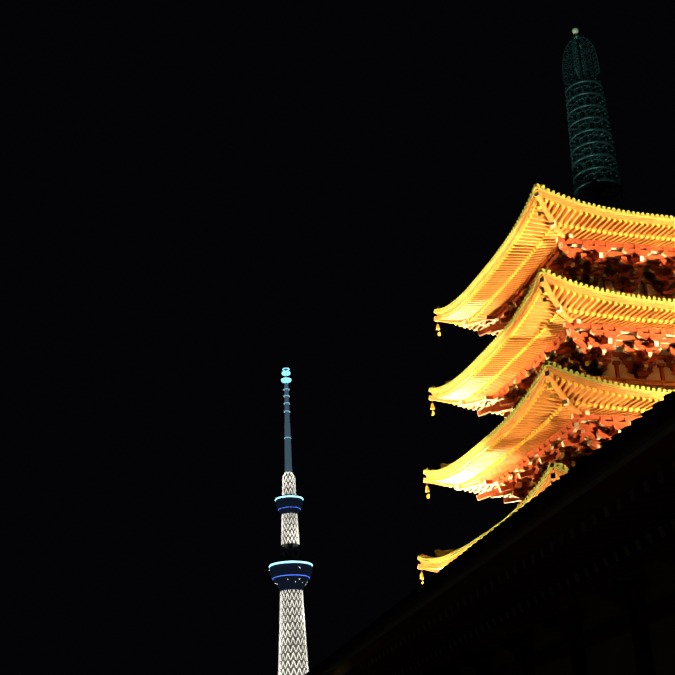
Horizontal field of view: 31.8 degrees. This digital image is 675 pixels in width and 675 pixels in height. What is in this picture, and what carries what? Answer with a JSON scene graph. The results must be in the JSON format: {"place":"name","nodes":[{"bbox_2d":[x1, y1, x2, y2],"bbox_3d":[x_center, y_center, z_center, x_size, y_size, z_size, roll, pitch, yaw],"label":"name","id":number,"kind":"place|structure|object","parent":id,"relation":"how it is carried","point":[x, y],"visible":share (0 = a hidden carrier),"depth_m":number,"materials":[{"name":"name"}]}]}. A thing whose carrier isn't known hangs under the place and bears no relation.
{"place":"outdoors","nodes":[
{"label":"outdoors","id":0,"kind":"place"},
{"bbox_2d":[0,0,674,674],"label":"sky","id":1,"kind":"structure","parent":0,"point":[202,201],"materials":[{"name":"black"}]},
{"bbox_2d":[305,391,674,674],"bbox_3d":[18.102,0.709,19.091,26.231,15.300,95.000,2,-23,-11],"label":"hall","id":2,"kind":"structure","parent":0,"point":[571,571],"depth_m":30.15,"materials":[{"name":"black wood"}]},
{"label":"ground","id":3,"kind":"structure","parent":0,"visible":0},
{"bbox_2d":[269,368,312,674],"bbox_3d":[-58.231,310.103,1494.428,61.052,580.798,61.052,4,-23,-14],"label":"tower","id":4,"kind":"structure","parent":3,"relation":"on","point":[290,575],"depth_m":1480.14,"materials":[{"name":"metal"}]},
{"bbox_2d":[417,183,674,583],"bbox_3d":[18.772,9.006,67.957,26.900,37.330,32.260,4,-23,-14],"label":"pagoda","id":5,"kind":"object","parent":3,"relation":"on","point":[568,302],"visible":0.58,"depth_m":68.42,"materials":[{"name":"yellow wood"}]},
{"bbox_2d":[562,28,622,209],"bbox_3d":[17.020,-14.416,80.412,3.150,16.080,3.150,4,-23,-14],"label":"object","id":6,"kind":"object","parent":5,"relation":"on","point":[587,117],"visible":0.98,"depth_m":79.72,"materials":[{"name":"green metal"}]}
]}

